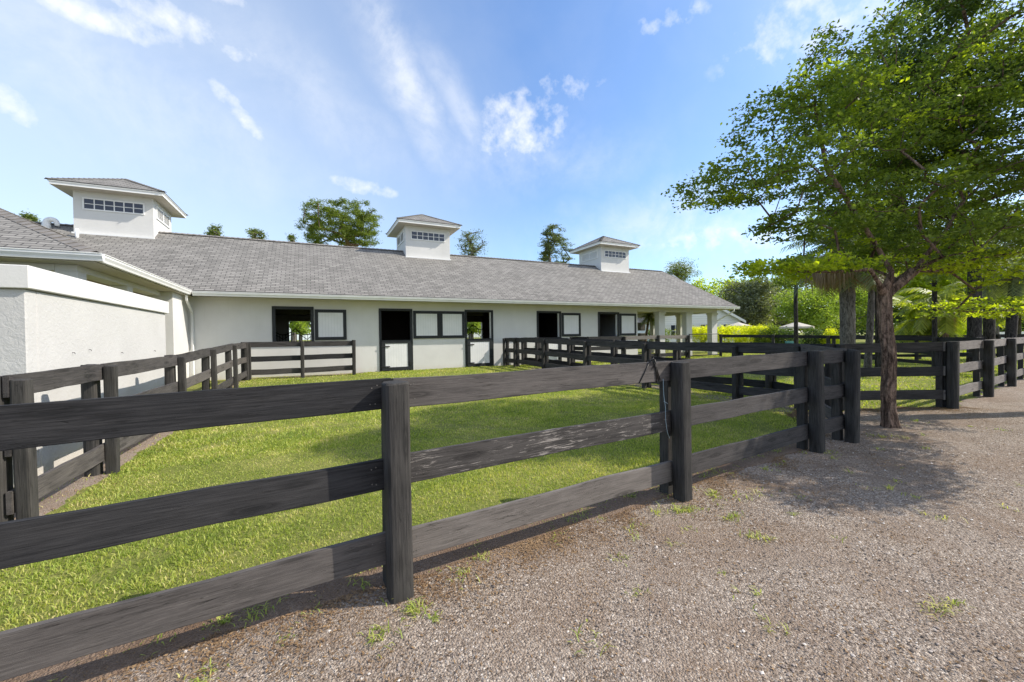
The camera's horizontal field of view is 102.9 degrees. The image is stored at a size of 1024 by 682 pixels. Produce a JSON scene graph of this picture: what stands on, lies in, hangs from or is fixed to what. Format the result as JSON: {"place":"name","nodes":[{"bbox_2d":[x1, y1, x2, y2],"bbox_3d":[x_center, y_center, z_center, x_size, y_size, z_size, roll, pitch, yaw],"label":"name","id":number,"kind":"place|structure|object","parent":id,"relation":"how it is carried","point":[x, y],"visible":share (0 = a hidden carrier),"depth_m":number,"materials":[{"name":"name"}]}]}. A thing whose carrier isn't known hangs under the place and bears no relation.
{"place":"outdoors","nodes":[
{"label":"outdoors","id":0,"kind":"place"},
{"bbox_2d":[14,372,361,519],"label":"sand path","id":1,"kind":"structure","parent":0,"point":[72,487],"depth_m":4.71,"materials":[{"name":"soil"}]},
{"bbox_2d":[14,385,232,518],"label":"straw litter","id":2,"kind":"object","parent":1,"relation":"on","point":[100,476],"visible":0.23,"depth_m":4.61,"materials":[{"name":"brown plant"}]},
{"bbox_2d":[0,342,251,521],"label":"board fence","id":3,"kind":"object","parent":1,"relation":"in","point":[20,500],"visible":0.72,"depth_m":4.65,"materials":[{"name":"black wood"}]},
{"bbox_2d":[1,435,825,681],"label":"bare soil","id":4,"kind":"structure","parent":0,"point":[92,665],"depth_m":2.54,"materials":[{"name":"brown soil"}]},
{"bbox_2d":[0,349,860,681],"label":"board fence","id":5,"kind":"object","parent":4,"relation":"in","point":[396,545],"visible":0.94,"depth_m":2.43,"materials":[{"name":"black wood"}]},
{"bbox_2d":[639,357,659,383],"bbox_3d":[1.298,0.276,3.810,0.298,0.243,0.037,-1,1,-31],"label":"chain","id":6,"kind":"object","parent":5,"relation":"hanging from","point":[654,362],"visible":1,"depth_m":3.85,"materials":[{"name":"black metal"}]},
{"bbox_2d":[663,380,669,437],"bbox_3d":[1.477,0.648,3.901,0.066,0.571,0.019,-1,1,-13],"label":"string","id":7,"kind":"object","parent":5,"relation":"hanging from","point":[665,406],"visible":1,"depth_m":3.89,"materials":[{"name":"black"}]},
{"bbox_2d":[0,331,1023,680],"bbox_3d":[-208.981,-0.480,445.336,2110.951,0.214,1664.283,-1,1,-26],"label":"lawn","id":8,"kind":"structure","parent":0,"point":[298,543],"depth_m":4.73,"materials":[{"name":"plant"}]},
{"bbox_2d":[14,210,40,221],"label":"broadleaf tree","id":9,"kind":"object","parent":8,"relation":"on","point":[31,217],"visible":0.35,"depth_m":45.23,"materials":[{"name":"green plant"}]},
{"bbox_2d":[0,264,168,487],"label":"privacy wall","id":10,"kind":"structure","parent":8,"relation":"on","point":[50,320],"depth_m":5.34,"materials":[{"name":"white paint"}]},
{"bbox_2d":[0,208,191,381],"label":"porch wing","id":11,"kind":"structure","parent":8,"relation":"on","point":[29,242],"depth_m":8.46,"materials":[{"name":"white paint"}]},
{"bbox_2d":[204,223,224,235],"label":"broadleaf tree","id":12,"kind":"object","parent":8,"relation":"on","point":[215,231],"visible":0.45,"depth_m":49.65,"materials":[{"name":"green plant"}]},
{"bbox_2d":[245,227,268,239],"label":"broadleaf tree","id":13,"kind":"object","parent":8,"relation":"on","point":[253,232],"visible":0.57,"depth_m":51.61,"materials":[{"name":"green plant"}]},
{"bbox_2d":[286,233,298,340],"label":"broadleaf tree","id":14,"kind":"object","parent":8,"relation":"on","point":[291,238],"visible":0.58,"depth_m":51.65,"materials":[{"name":"green plant"}]},
{"bbox_2d":[244,340,355,379],"bbox_3d":[-7.753,0.803,15.141,3.670,1.627,0.284,-1,1,-26],"label":"board fence","id":15,"kind":"object","parent":8,"relation":"on","point":[302,357],"visible":0.88,"depth_m":15.03,"materials":[{"name":"black wood"}]},
{"bbox_2d":[289,321,310,340],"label":"broadleaf tree","id":16,"kind":"object","parent":8,"relation":"on","point":[302,327],"visible":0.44,"depth_m":35.50,"materials":[{"name":"green plant"}]},
{"bbox_2d":[295,197,382,247],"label":"broadleaf tree","id":17,"kind":"object","parent":8,"relation":"on","point":[347,232],"visible":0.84,"depth_m":47.66,"materials":[{"name":"green plant"}]},
{"bbox_2d":[0,221,739,379],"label":"horse barn","id":18,"kind":"structure","parent":8,"relation":"on","point":[390,310],"depth_m":18.26,"materials":[{"name":"white paint"}]},
{"bbox_2d":[41,217,59,227],"bbox_3d":[-17.461,-4.395,15.445,0.500,0.604,0.251,-1,1,-26],"label":"roof vent","id":19,"kind":"object","parent":18,"relation":"on","point":[46,221],"visible":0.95,"depth_m":15.39,"materials":[{"name":"silver metal"}]},
{"bbox_2d":[75,228,78,237],"bbox_3d":[-16.269,-3.944,15.255,0.106,0.520,0.106,-1,1,-26],"label":"vent pipe","id":20,"kind":"object","parent":18,"relation":"attached to","point":[76,232],"visible":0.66,"depth_m":15.21,"materials":[{"name":"white paint"}]},
{"bbox_2d":[44,177,187,238],"bbox_3d":[-16.147,-5.327,17.095,3.510,2.943,3.654,-1,1,-26],"label":"cupola","id":21,"kind":"object","parent":18,"relation":"on","point":[121,207],"visible":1,"depth_m":16.04,"materials":[{"name":"white paint"}]},
{"bbox_2d":[82,197,144,214],"bbox_3d":[-15.608,-5.286,16.005,1.840,0.470,0.028,-1,1,-26],"label":"window frame","id":22,"kind":"structure","parent":21,"relation":"in","point":[95,204],"depth_m":15.99,"materials":[{"name":"white paint"}]},
{"bbox_2d":[272,306,313,341],"bbox_3d":[-8.551,-0.611,15.964,1.440,1.470,0.195,-1,1,-26],"label":"window frame","id":23,"kind":"structure","parent":18,"relation":"in","point":[311,309],"depth_m":15.80,"materials":[{"name":"black paint"}]},
{"bbox_2d":[276,329,310,340],"bbox_3d":[-10.089,-0.127,18.996,1.976,0.920,0.040,-1,1,-26],"label":"stall grille","id":24,"kind":"object","parent":18,"relation":"attached to","point":[293,334],"visible":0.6,"depth_m":19.01,"materials":[{"name":"black metal"}]},
{"bbox_2d":[381,340,411,370],"bbox_3d":[-4.985,0.615,17.588,1.285,1.315,0.066,-1,1,-26],"label":"half door","id":25,"kind":"structure","parent":18,"relation":"in","point":[396,354],"depth_m":17.59,"materials":[{"name":"white paint"}]},
{"bbox_2d":[385,214,462,259],"bbox_3d":[-4.961,-5.559,22.624,3.510,2.943,3.654,-1,1,-26],"label":"cupola","id":26,"kind":"object","parent":18,"relation":"on","point":[422,236],"visible":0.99,"depth_m":21.52,"materials":[{"name":"white paint"}]},
{"bbox_2d":[411,230,444,241],"bbox_3d":[-4.422,-5.518,21.535,1.840,0.470,0.028,-1,1,-26],"label":"window frame","id":27,"kind":"structure","parent":26,"relation":"in","point":[415,235],"depth_m":21.52,"materials":[{"name":"white paint"}]},
{"bbox_2d":[467,324,484,338],"bbox_3d":[-2.180,-0.391,22.905,1.827,1.120,0.040,-1,1,-26],"label":"stall grille","id":28,"kind":"object","parent":18,"relation":"attached to","point":[475,332],"visible":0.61,"depth_m":22.95,"materials":[{"name":"black metal"}]},
{"bbox_2d":[467,338,492,366],"bbox_3d":[-1.525,0.543,19.298,1.305,1.315,0.066,-1,1,-26],"label":"half door","id":29,"kind":"structure","parent":18,"relation":"in","point":[479,351],"depth_m":19.30,"materials":[{"name":"white paint"}]},
{"bbox_2d":[541,337,560,360],"bbox_3d":[1.948,0.471,21.015,1.335,1.315,0.066,-1,1,-26],"label":"half door","id":30,"kind":"structure","parent":18,"relation":"in","point":[551,346],"depth_m":21.15,"materials":[{"name":"white paint"}]},
{"bbox_2d":[569,236,639,272],"bbox_3d":[6.332,-5.793,28.206,3.510,2.943,3.654,-1,1,-26],"label":"cupola","id":31,"kind":"object","parent":18,"relation":"on","point":[605,254],"visible":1,"depth_m":27.18,"materials":[{"name":"white paint"}]},
{"bbox_2d":[604,250,625,258],"bbox_3d":[6.872,-5.752,27.117,1.840,0.470,0.028,-1,1,-26],"label":"window frame","id":32,"kind":"structure","parent":31,"relation":"in","point":[607,253],"depth_m":27.09,"materials":[{"name":"white paint"}]},
{"bbox_2d":[598,312,619,336],"bbox_3d":[5.374,-0.889,22.847,1.490,1.450,0.195,-1,1,-26],"label":"window frame","id":33,"kind":"structure","parent":18,"relation":"in","point":[618,332],"depth_m":22.71,"materials":[{"name":"black paint"}]},
{"bbox_2d":[638,323,644,340],"bbox_3d":[10.462,-0.737,32.996,0.550,1.500,0.415,-1,1,-26],"label":"meter box","id":34,"kind":"object","parent":18,"relation":"attached to","point":[641,328],"visible":0.56,"depth_m":32.80,"materials":[{"name":"grey metal"}]},
{"bbox_2d":[455,228,487,338],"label":"broadleaf tree","id":35,"kind":"object","parent":8,"relation":"on","point":[469,243],"visible":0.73,"depth_m":47.62,"materials":[{"name":"green plant"}]},
{"bbox_2d":[467,322,480,338],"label":"broadleaf tree","id":36,"kind":"object","parent":8,"relation":"on","point":[473,328],"visible":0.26,"depth_m":37.59,"materials":[{"name":"green plant"}]},
{"bbox_2d":[536,223,574,262],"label":"conifer tree","id":37,"kind":"object","parent":8,"relation":"on","point":[549,246],"visible":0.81,"depth_m":44.51,"materials":[{"name":"green plant"}]},
{"bbox_2d":[570,335,690,361],"bbox_3d":[6.692,0.518,22.167,7.529,1.619,1.535,-1,1,-26],"label":"board fence","id":38,"kind":"object","parent":8,"relation":"on","point":[686,354],"visible":0.48,"depth_m":21.68,"materials":[{"name":"black wood"}]},
{"bbox_2d":[637,313,654,340],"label":"palm tree","id":39,"kind":"object","parent":8,"relation":"on","point":[647,317],"visible":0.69,"depth_m":31.37,"materials":[{"name":"green plant"}]},
{"bbox_2d":[503,338,799,409],"bbox_3d":[2.844,0.759,14.030,0.347,1.802,12.941,-1,1,-29],"label":"board fence","id":40,"kind":"object","parent":8,"relation":"on","point":[736,389],"visible":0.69,"depth_m":11.64,"materials":[{"name":"black wood"}]},
{"bbox_2d":[643,328,672,341],"bbox_3d":[11.522,-0.071,32.026,2.255,1.986,1.901,-1,1,3],"label":"hedge","id":41,"kind":"object","parent":8,"relation":"on","point":[668,331],"visible":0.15,"depth_m":31.74,"materials":[{"name":"green plant"}]},
{"bbox_2d":[521,337,835,406],"bbox_3d":[4.058,0.733,14.459,1.245,1.811,13.269,-1,1,-28],"label":"board fence","id":42,"kind":"object","parent":8,"relation":"on","point":[770,382],"visible":0.32,"depth_m":12.70,"materials":[{"name":"black wood"}]},
{"bbox_2d":[663,257,702,282],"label":"pine tree","id":43,"kind":"object","parent":8,"relation":"on","point":[683,275],"visible":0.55,"depth_m":56.86,"materials":[{"name":"green plant"}]},
{"bbox_2d":[637,310,745,341],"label":"white house","id":44,"kind":"structure","parent":8,"relation":"on","point":[698,320],"depth_m":39.93,"materials":[{"name":"white paint"}]},
{"bbox_2d":[670,324,675,334],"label":"window frame","id":45,"kind":"structure","parent":44,"relation":"in","point":[672,326],"depth_m":40.06,"materials":[{"name":"white paint"}]},
{"bbox_2d":[689,271,748,299],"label":"broadleaf tree","id":46,"kind":"object","parent":8,"relation":"on","point":[710,288],"visible":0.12,"depth_m":60.37,"materials":[{"name":"green plant"}]},
{"bbox_2d":[675,323,769,341],"bbox_3d":[15.572,-0.177,30.004,6.730,2.383,1.996,-1,1,0],"label":"hedge","id":47,"kind":"object","parent":8,"relation":"on","point":[731,329],"visible":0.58,"depth_m":29.59,"materials":[{"name":"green plant"}]},
{"bbox_2d":[725,322,749,333],"bbox_3d":[18.867,-0.418,33.995,1.848,2.314,1.848,-1,1,-4],"label":"patio umbrella","id":48,"kind":"object","parent":8,"relation":"on","point":[740,324],"visible":0.47,"depth_m":33.56,"materials":[{"name":"beige fabric"}]},
{"bbox_2d":[713,275,786,340],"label":"broadleaf tree","id":49,"kind":"object","parent":8,"relation":"on","point":[752,301],"visible":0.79,"depth_m":44.80,"materials":[{"name":"green plant"}]},
{"bbox_2d":[752,323,783,342],"bbox_3d":[18.281,-0.253,28.968,2.222,2.233,2.324,0,1,31],"label":"shrub","id":50,"kind":"object","parent":8,"relation":"on","point":[775,329],"visible":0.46,"depth_m":28.72,"materials":[{"name":"green plant"}]},
{"bbox_2d":[769,276,793,340],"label":"broadleaf tree","id":51,"kind":"object","parent":8,"relation":"on","point":[779,323],"visible":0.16,"depth_m":49.60,"materials":[{"name":"green plant"}]},
{"bbox_2d":[773,326,804,343],"bbox_3d":[18.831,-0.059,27.949,2.101,1.976,2.226,-1,1,18],"label":"shrub","id":52,"kind":"object","parent":8,"relation":"on","point":[784,331],"visible":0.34,"depth_m":27.70,"materials":[{"name":"green plant"}]},
{"bbox_2d":[767,273,814,343],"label":"slender tree","id":53,"kind":"object","parent":8,"relation":"on","point":[782,282],"visible":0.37,"depth_m":19.94,"materials":[{"name":"green plant"}]},
{"bbox_2d":[779,322,813,328],"bbox_3d":[25.097,-0.530,35.994,2.494,2.323,2.494,0,1,41],"label":"patio umbrella","id":54,"kind":"object","parent":8,"relation":"on","point":[800,326],"visible":0.64,"depth_m":35.26,"materials":[{"name":"beige fabric"}]},
{"bbox_2d":[767,285,856,332],"bbox_3d":[29.088,-2.571,39.711,7.175,6.463,6.767,-1,1,23],"label":"broadleaf tree","id":55,"kind":"object","parent":8,"relation":"on","point":[820,312],"visible":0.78,"depth_m":39.12,"materials":[{"name":"green plant"}]},
{"bbox_2d":[798,327,825,343],"bbox_3d":[22.895,-0.133,30.976,2.403,2.084,2.134,0,1,30],"label":"shrub","id":56,"kind":"object","parent":8,"relation":"on","point":[812,340],"visible":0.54,"depth_m":30.74,"materials":[{"name":"green plant"}]},
{"bbox_2d":[800,344,856,417],"bbox_3d":[5.494,0.889,7.181,0.181,1.611,2.606,-1,1,24],"label":"board fence","id":57,"kind":"object","parent":8,"relation":"on","point":[808,347],"visible":0.2,"depth_m":6.77,"materials":[{"name":"black wood"}]},
{"bbox_2d":[819,326,839,343],"bbox_3d":[23.519,-0.124,29.981,1.722,2.070,1.787,-1,1,-26],"label":"shrub","id":58,"kind":"object","parent":8,"relation":"on","point":[829,332],"visible":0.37,"depth_m":29.77,"materials":[{"name":"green plant"}]},
{"bbox_2d":[799,283,865,334],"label":"broadleaf tree","id":59,"kind":"object","parent":8,"relation":"on","point":[828,328],"visible":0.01,"depth_m":63.51,"materials":[{"name":"green plant"}]},
{"bbox_2d":[780,200,912,343],"bbox_3d":[12.301,-1.702,14.999,3.934,6.104,4.034,-1,1,7],"label":"palm tree","id":60,"kind":"object","parent":8,"relation":"on","point":[842,284],"visible":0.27,"depth_m":14.80,"materials":[{"name":"brown plant"}]},
{"bbox_2d":[719,334,984,377],"bbox_3d":[15.373,0.507,19.533,2.734,1.806,11.897,-1,1,-14],"label":"board fence","id":61,"kind":"object","parent":8,"relation":"on","point":[932,339],"visible":0.27,"depth_m":17.21,"materials":[{"name":"black wood"}]},
{"bbox_2d":[689,333,719,355],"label":"gate","id":62,"kind":"structure","parent":61,"relation":"attached to","point":[691,340],"depth_m":24.18,"materials":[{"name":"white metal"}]},
{"bbox_2d":[829,285,897,333],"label":"broadleaf tree","id":63,"kind":"object","parent":8,"relation":"on","point":[861,298],"visible":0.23,"depth_m":44.87,"materials":[{"name":"green plant"}]},
{"bbox_2d":[839,202,914,366],"bbox_3d":[14.424,-1.973,16.200,3.076,6.584,3.026,-1,1,-3],"label":"palm tree","id":64,"kind":"object","parent":8,"relation":"on","point":[870,325],"visible":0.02,"depth_m":16.15,"materials":[{"name":"grey plant"}]},
{"bbox_2d":[853,199,907,366],"bbox_3d":[14.012,-2.008,15.488,2.954,6.643,3.048,-1,1,-26],"label":"palm tree","id":65,"kind":"object","parent":8,"relation":"on","point":[878,355],"visible":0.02,"depth_m":15.56,"materials":[{"name":"brown plant"}]},
{"bbox_2d":[857,276,911,326],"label":"broadleaf tree","id":66,"kind":"object","parent":8,"relation":"on","point":[898,317],"visible":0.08,"depth_m":49.07,"materials":[{"name":"green plant"}]},
{"bbox_2d":[746,306,1023,334],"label":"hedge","id":67,"kind":"object","parent":8,"relation":"on","point":[862,331],"visible":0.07,"depth_m":88.99,"materials":[{"name":"green plant"}]},
{"bbox_2d":[834,342,958,409],"bbox_3d":[7.797,0.836,8.331,2.307,1.620,0.296,-1,1,3],"label":"board fence","id":68,"kind":"object","parent":8,"relation":"on","point":[904,371],"visible":0.59,"depth_m":8.31,"materials":[{"name":"black wood"}]},
{"bbox_2d":[874,294,958,358],"bbox_3d":[21.655,-0.777,22.099,3.425,3.775,4.186,-1,1,25],"label":"palm tree","id":69,"kind":"object","parent":8,"relation":"on","point":[904,327],"visible":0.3,"depth_m":21.91,"materials":[{"name":"green plant"}]},
{"bbox_2d":[831,334,1023,359],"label":"board fence","id":70,"kind":"object","parent":8,"relation":"on","point":[916,356],"visible":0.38,"depth_m":20.67,"materials":[{"name":"black wood"}]},
{"bbox_2d":[896,253,960,336],"bbox_3d":[18.571,-1.555,17.947,2.946,5.554,2.648,-1,1,-26],"label":"palm tree","id":71,"kind":"object","parent":8,"relation":"on","point":[934,320],"visible":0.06,"depth_m":17.93,"materials":[{"name":"green plant"}]},
{"bbox_2d":[894,260,982,312],"bbox_3d":[31.084,-2.852,30.096,5.263,7.355,5.026,-1,1,27],"label":"broadleaf tree","id":72,"kind":"object","parent":8,"relation":"on","point":[917,282],"visible":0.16,"depth_m":29.41,"materials":[{"name":"green plant"}]},
{"bbox_2d":[894,282,1003,336],"bbox_3d":[21.218,-0.893,19.955,3.463,4.110,3.625,-1,1,-26],"label":"palm tree","id":73,"kind":"object","parent":8,"relation":"on","point":[947,295],"visible":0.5,"depth_m":20.02,"materials":[{"name":"green plant"}]},
{"bbox_2d":[958,321,966,352],"bbox_3d":[28.150,-0.373,25.902,2.683,2.562,2.446,-1,1,-26],"label":"shrub","id":74,"kind":"object","parent":8,"relation":"on","point":[965,331],"visible":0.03,"depth_m":25.41,"materials":[{"name":"green plant"}]},
{"bbox_2d":[934,201,1023,371],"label":"palm tree","id":75,"kind":"object","parent":8,"relation":"on","point":[974,326],"visible":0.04,"depth_m":15.38,"materials":[{"name":"brown plant"}]},
{"bbox_2d":[935,337,1023,408],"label":"board fence","id":76,"kind":"object","parent":8,"relation":"on","point":[990,362],"visible":0.85,"depth_m":9.64,"materials":[{"name":"black wood"}]},
{"bbox_2d":[949,210,1023,357],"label":"palm tree","id":77,"kind":"object","parent":8,"relation":"on","point":[989,326],"visible":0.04,"depth_m":17.87,"materials":[{"name":"brown plant"}]},
{"bbox_2d":[963,247,1023,348],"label":"broadleaf tree","id":78,"kind":"object","parent":8,"relation":"on","point":[997,330],"visible":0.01,"depth_m":31.76,"materials":[{"name":"green plant"}]},
{"bbox_2d":[982,247,1023,370],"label":"palm tree","id":79,"kind":"object","parent":8,"relation":"on","point":[1013,287],"visible":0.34,"depth_m":15.45,"materials":[{"name":"green plant"}]},
{"bbox_2d":[982,290,1023,352],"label":"palm tree","id":80,"kind":"object","parent":8,"relation":"on","point":[1000,321],"visible":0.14,"depth_m":20.96,"materials":[{"name":"green plant"}]},
{"bbox_2d":[0,0,1023,339],"label":"sky","id":81,"kind":"structure","parent":0,"point":[510,120],"materials":[{"name":"blue"}]},
{"bbox_2d":[101,379,1023,681],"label":"gravel yard","id":82,"kind":"structure","parent":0,"point":[693,651],"depth_m":2.49,"materials":[{"name":"grey gravel"}]},
{"bbox_2d":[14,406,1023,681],"bbox_3d":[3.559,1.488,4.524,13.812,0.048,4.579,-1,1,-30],"label":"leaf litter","id":83,"kind":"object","parent":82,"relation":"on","point":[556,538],"visible":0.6,"depth_m":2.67,"materials":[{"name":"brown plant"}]},
{"bbox_2d":[47,408,1023,681],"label":"weeds","id":84,"kind":"object","parent":82,"relation":"on","point":[689,510],"visible":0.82,"depth_m":2.46,"materials":[{"name":"green plant"}]},
{"bbox_2d":[661,0,1023,427],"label":"shade tree","id":85,"kind":"object","parent":82,"relation":"on","point":[876,257],"visible":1,"depth_m":6.64,"materials":[{"name":"green plant"}]},
{"bbox_2d":[785,0,1023,278],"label":"shade tree","id":86,"kind":"object","parent":82,"relation":"on","point":[949,13],"visible":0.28,"depth_m":8.02,"materials":[{"name":"green plant"}]},
{"bbox_2d":[528,367,808,413],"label":"lane soil","id":87,"kind":"structure","parent":0,"point":[710,396],"depth_m":10.19,"materials":[{"name":"brown soil"}]}
]}

